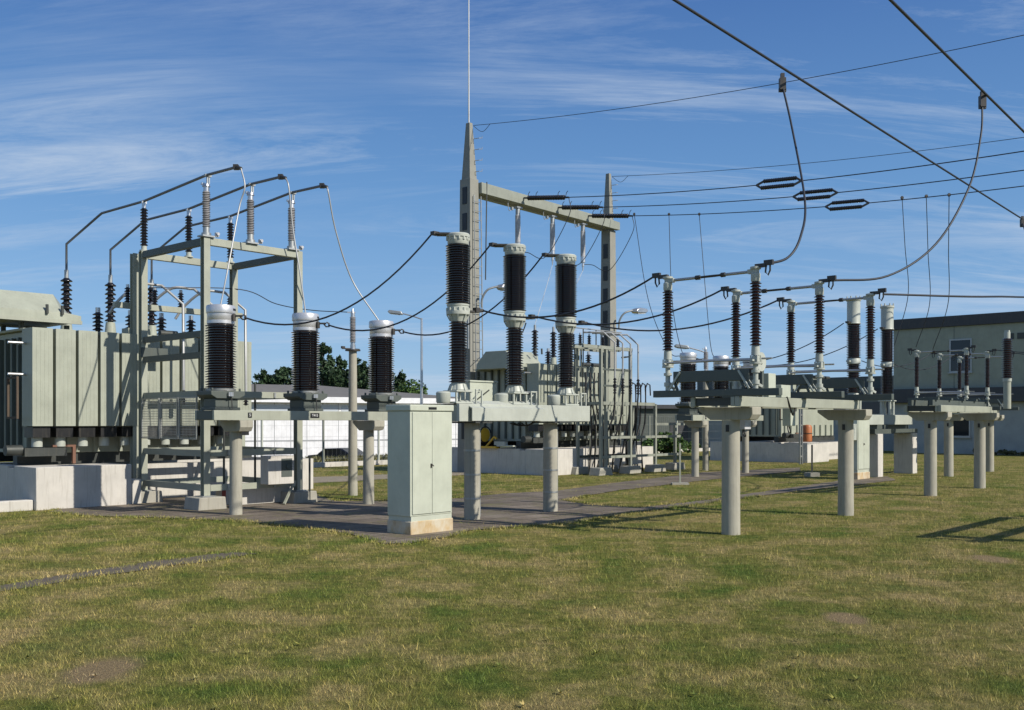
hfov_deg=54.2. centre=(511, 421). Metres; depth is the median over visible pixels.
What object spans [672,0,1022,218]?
overhead conductor
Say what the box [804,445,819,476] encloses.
marker post
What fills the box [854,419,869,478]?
control cabinet
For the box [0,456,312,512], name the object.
oil bund
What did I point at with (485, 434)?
yellow winch
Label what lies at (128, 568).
gravel strip
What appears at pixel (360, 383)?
tree
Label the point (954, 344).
window
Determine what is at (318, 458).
scrub
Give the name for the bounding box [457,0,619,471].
portal gantry
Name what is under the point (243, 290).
slack wire
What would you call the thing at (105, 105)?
sky
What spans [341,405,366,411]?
window
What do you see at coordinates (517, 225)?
hanging arrester
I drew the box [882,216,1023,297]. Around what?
drop conductor
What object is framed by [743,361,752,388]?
current transformer
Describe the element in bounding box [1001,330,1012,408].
post insulator
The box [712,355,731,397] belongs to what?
current transformer
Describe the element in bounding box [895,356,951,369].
slack wire
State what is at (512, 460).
oil bund
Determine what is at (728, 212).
line wire
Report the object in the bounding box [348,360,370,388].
conifer tree
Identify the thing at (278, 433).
white hall
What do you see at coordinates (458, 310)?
breaker pole
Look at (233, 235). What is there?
flexible cable
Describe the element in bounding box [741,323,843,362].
slack wire
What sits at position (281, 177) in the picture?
tubular busbar
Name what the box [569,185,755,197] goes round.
line wire
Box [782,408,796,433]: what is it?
switch box
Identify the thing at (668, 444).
bush
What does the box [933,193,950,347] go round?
drop wire
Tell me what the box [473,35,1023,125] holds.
earth wire
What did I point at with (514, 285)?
breaker pole
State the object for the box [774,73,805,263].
drop conductor
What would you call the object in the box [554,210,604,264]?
jumper wire
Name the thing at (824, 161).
earth wire
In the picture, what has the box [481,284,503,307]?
flood lamp
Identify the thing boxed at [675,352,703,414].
current transformer
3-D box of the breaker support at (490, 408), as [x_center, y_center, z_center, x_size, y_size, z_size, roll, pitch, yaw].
[0.017,0.470,17.777,0.940,2.360,3.470,0,0,42]
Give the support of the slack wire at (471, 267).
attached to the breaker pole at (514, 285)
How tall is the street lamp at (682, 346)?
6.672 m
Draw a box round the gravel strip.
[0,552,255,590]
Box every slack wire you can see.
[151,287,346,312]
[244,235,431,325]
[328,246,489,330]
[402,256,542,335]
[483,277,652,317]
[539,290,720,324]
[587,300,777,331]
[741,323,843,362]
[780,329,877,364]
[862,353,931,366]
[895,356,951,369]
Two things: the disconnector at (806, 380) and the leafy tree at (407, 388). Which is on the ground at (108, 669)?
the leafy tree at (407, 388)
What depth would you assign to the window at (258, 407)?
69.22 m
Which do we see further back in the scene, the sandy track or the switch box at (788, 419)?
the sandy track
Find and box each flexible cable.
[220,168,245,303]
[285,178,305,311]
[327,187,378,319]
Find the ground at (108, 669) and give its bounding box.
[0,447,1023,709]
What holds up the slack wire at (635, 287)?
attached to the breaker pole at (458, 310)
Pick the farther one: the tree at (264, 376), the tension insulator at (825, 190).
the tree at (264, 376)
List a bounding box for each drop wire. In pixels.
[633,213,676,356]
[668,213,682,352]
[698,213,713,355]
[894,196,908,344]
[916,194,930,346]
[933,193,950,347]
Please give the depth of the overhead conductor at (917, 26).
15.71 m
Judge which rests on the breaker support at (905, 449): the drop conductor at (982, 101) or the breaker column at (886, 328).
the breaker column at (886, 328)
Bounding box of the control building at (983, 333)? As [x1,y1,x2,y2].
[892,311,1023,454]
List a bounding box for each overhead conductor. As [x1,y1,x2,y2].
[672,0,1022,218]
[889,0,1023,132]
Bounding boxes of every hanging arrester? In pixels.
[508,206,522,243]
[543,211,556,264]
[574,219,586,270]
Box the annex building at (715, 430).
[697,376,893,450]
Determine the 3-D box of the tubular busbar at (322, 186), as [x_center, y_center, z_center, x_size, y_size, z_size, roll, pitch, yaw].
[-5.949,-3.988,21.552,6.379,1.315,0.341,0,0,40]
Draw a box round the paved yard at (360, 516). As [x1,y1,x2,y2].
[50,467,894,543]
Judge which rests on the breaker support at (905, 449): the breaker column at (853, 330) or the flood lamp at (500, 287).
the breaker column at (853, 330)
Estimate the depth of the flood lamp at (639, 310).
38.11 m
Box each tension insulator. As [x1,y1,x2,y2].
[524,191,568,199]
[558,201,602,209]
[588,210,632,217]
[756,176,800,189]
[793,188,837,200]
[825,199,868,210]
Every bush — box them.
[627,438,665,453]
[642,431,687,453]
[662,438,700,452]
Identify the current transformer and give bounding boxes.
[196,304,245,409]
[283,312,329,410]
[361,320,403,411]
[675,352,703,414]
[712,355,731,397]
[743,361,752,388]
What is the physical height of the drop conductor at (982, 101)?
3.693 m
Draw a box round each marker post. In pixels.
[305,456,316,502]
[671,443,688,484]
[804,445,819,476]
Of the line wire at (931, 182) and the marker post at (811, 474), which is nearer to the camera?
the line wire at (931, 182)
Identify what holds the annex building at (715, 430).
on the ground at (108, 669)
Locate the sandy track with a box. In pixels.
[313,472,463,482]
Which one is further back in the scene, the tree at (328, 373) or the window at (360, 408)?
the tree at (328, 373)
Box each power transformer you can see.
[0,270,251,464]
[475,325,627,448]
[729,375,833,441]
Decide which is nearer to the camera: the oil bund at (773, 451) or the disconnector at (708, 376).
the disconnector at (708, 376)
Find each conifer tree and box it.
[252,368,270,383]
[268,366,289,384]
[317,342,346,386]
[319,354,344,381]
[333,354,347,383]
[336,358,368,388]
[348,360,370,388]
[363,370,396,390]
[393,369,406,390]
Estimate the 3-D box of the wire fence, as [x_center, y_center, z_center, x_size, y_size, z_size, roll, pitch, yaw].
[-1.480,0.825,42.107,0.200,2.250,42.030,0,0,42]
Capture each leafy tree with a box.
[273,366,320,384]
[393,379,427,393]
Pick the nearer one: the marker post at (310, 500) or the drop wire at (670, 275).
the marker post at (310, 500)
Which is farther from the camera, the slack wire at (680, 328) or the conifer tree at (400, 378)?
the conifer tree at (400, 378)
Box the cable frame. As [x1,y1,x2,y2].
[559,327,684,475]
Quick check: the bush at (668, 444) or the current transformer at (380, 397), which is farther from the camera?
the bush at (668, 444)
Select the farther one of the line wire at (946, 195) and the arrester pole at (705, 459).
the arrester pole at (705, 459)
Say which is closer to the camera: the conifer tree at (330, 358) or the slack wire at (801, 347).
the slack wire at (801, 347)
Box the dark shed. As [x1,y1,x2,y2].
[621,405,702,446]
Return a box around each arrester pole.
[341,309,359,495]
[702,347,708,470]
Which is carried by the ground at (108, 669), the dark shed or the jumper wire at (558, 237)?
the dark shed
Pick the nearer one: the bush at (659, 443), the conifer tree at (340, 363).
the bush at (659, 443)
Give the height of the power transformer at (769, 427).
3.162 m
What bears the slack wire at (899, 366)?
attached to the breaker column at (853, 330)
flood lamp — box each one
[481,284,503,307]
[618,308,647,327]
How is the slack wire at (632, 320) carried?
attached to the breaker pole at (514, 285)
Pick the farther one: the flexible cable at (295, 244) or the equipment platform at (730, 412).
the flexible cable at (295, 244)
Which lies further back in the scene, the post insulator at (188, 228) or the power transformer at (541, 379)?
the power transformer at (541, 379)
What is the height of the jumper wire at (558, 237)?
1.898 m
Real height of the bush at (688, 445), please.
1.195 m
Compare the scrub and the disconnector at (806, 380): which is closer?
the disconnector at (806, 380)
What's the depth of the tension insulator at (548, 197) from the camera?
33.42 m
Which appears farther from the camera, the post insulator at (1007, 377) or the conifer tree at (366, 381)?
the conifer tree at (366, 381)
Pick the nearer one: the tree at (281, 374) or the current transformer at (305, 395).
the current transformer at (305, 395)
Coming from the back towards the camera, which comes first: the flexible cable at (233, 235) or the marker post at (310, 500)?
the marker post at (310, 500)
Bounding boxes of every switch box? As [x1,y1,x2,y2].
[740,420,750,436]
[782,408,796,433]
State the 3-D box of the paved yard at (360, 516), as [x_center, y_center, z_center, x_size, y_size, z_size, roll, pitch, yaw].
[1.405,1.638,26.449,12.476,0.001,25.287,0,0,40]
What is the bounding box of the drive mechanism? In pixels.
[757,352,795,415]
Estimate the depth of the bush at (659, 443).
46.85 m
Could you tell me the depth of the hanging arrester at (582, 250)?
36.68 m
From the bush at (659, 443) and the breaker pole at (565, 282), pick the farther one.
the bush at (659, 443)
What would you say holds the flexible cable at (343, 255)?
hanging from the tubular busbar at (322, 186)
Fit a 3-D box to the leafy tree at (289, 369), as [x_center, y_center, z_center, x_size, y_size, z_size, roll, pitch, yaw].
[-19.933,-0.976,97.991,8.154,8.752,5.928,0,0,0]
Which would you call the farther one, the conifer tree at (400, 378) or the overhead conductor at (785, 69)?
the conifer tree at (400, 378)
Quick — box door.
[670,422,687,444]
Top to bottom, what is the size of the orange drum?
0.688 m
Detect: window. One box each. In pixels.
[251,405,289,410]
[281,458,291,476]
[321,405,337,410]
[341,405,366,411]
[948,338,972,373]
[953,419,970,437]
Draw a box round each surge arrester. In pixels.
[197,174,219,237]
[242,183,262,244]
[284,191,303,250]
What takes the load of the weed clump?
on the ground at (108, 669)
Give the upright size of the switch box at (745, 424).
0.580 m
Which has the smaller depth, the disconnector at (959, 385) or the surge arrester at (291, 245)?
the surge arrester at (291, 245)
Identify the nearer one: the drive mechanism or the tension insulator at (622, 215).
the drive mechanism
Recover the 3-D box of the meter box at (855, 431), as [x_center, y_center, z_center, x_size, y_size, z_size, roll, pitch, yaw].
[9.503,0.300,28.255,0.400,0.460,0.205,0,0,42]
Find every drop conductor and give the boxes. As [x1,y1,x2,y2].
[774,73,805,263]
[830,91,986,281]
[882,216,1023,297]
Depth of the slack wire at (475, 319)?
19.22 m
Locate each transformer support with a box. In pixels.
[195,410,387,514]
[675,415,762,476]
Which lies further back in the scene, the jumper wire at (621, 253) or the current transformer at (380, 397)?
the jumper wire at (621, 253)
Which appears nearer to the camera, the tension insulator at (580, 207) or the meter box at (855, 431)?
the meter box at (855, 431)
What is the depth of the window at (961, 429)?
50.88 m
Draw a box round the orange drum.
[803,425,812,441]
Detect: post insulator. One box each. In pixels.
[139,201,147,251]
[184,208,192,257]
[226,216,234,262]
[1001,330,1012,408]
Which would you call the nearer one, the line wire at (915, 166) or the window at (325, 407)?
the line wire at (915, 166)
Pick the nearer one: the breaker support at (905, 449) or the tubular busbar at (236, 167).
the tubular busbar at (236, 167)
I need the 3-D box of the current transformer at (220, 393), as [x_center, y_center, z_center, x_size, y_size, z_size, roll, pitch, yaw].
[-5.007,-1.047,17.328,0.681,1.951,0.660,0,0,42]
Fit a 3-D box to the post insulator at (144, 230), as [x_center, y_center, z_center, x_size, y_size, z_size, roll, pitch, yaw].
[-7.483,-3.966,20.337,0.180,1.025,0.180,0,0,42]
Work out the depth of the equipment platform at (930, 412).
22.26 m
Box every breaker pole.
[430,231,483,403]
[489,242,537,404]
[542,253,586,405]
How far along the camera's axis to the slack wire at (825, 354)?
31.42 m
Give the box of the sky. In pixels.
[0,0,1023,404]
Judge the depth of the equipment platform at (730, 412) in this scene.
14.60 m
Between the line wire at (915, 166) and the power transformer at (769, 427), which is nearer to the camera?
the line wire at (915, 166)
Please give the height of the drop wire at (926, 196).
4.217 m
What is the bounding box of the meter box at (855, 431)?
[854,424,856,439]
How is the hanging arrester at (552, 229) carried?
hanging from the portal gantry
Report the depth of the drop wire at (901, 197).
29.29 m
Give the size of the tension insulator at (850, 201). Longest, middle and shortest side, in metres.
1.395 x 0.333 x 0.249 m
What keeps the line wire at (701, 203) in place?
attached to the tension insulator at (580, 207)
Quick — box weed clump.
[998,449,1006,454]
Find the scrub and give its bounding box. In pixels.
[304,453,387,462]
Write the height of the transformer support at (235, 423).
1.840 m
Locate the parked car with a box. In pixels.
[308,448,362,457]
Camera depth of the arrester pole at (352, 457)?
22.22 m
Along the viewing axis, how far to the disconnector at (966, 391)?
29.72 m
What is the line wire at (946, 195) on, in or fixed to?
attached to the tension insulator at (850, 201)
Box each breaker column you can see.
[845,296,860,408]
[878,303,895,414]
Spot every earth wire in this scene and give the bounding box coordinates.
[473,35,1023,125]
[612,137,1023,176]
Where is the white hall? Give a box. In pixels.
[245,384,457,457]
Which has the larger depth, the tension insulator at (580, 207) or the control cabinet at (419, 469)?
the tension insulator at (580, 207)
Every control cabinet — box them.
[386,404,453,534]
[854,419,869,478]
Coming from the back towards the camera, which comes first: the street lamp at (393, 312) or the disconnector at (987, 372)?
the street lamp at (393, 312)
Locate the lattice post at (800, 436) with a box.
[799,409,802,463]
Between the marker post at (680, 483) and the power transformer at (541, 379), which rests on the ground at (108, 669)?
the marker post at (680, 483)
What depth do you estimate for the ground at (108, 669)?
8.87 m
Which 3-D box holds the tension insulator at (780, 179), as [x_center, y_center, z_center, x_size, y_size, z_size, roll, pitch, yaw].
[7.426,-6.638,27.848,1.396,0.333,0.249,5,2,42]
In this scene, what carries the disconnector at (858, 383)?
on the equipment platform at (730, 412)
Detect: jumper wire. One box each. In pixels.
[525,200,570,258]
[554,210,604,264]
[584,216,633,271]
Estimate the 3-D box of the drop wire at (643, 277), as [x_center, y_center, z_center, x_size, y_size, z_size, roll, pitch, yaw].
[4.570,-4.643,32.395,0.216,5.511,6.244,0,0,-6]
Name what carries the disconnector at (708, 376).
on the equipment platform at (730, 412)
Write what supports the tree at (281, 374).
on the ground at (108, 669)
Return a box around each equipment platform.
[691,396,871,534]
[904,397,998,495]
[938,410,1003,476]
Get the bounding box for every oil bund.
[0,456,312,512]
[452,446,652,475]
[710,441,837,462]
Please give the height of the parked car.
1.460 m
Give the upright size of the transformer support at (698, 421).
1.840 m
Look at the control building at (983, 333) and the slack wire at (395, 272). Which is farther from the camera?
the control building at (983, 333)
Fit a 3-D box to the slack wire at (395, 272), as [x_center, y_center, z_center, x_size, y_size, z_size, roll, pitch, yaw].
[-2.961,-2.372,16.868,3.416,1.466,0.030,0,0,14]
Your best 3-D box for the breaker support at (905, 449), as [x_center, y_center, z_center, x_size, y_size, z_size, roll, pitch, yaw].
[11.224,0.726,30.643,0.950,1.848,4.200,0,0,42]
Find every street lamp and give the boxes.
[388,310,422,404]
[674,344,707,369]
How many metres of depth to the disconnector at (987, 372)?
30.89 m
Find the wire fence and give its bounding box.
[253,416,709,467]
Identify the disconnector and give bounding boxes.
[652,259,781,397]
[721,275,843,397]
[777,288,893,399]
[908,345,975,399]
[932,349,1000,409]
[952,352,1018,409]
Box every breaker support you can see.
[441,380,589,519]
[836,415,917,476]
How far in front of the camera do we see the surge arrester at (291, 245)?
20.14 m
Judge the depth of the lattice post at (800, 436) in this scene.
38.51 m
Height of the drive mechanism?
0.925 m
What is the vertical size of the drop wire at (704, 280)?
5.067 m
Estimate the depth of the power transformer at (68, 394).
20.01 m
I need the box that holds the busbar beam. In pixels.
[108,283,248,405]
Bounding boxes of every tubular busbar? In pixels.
[65,164,241,269]
[109,174,286,274]
[150,183,327,278]
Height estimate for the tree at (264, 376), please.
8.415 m
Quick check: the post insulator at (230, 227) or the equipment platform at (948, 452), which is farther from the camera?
the equipment platform at (948, 452)
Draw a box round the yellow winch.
[481,426,515,447]
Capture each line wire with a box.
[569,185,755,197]
[603,196,792,207]
[633,206,824,215]
[803,151,1023,180]
[837,170,1023,192]
[869,186,1023,202]

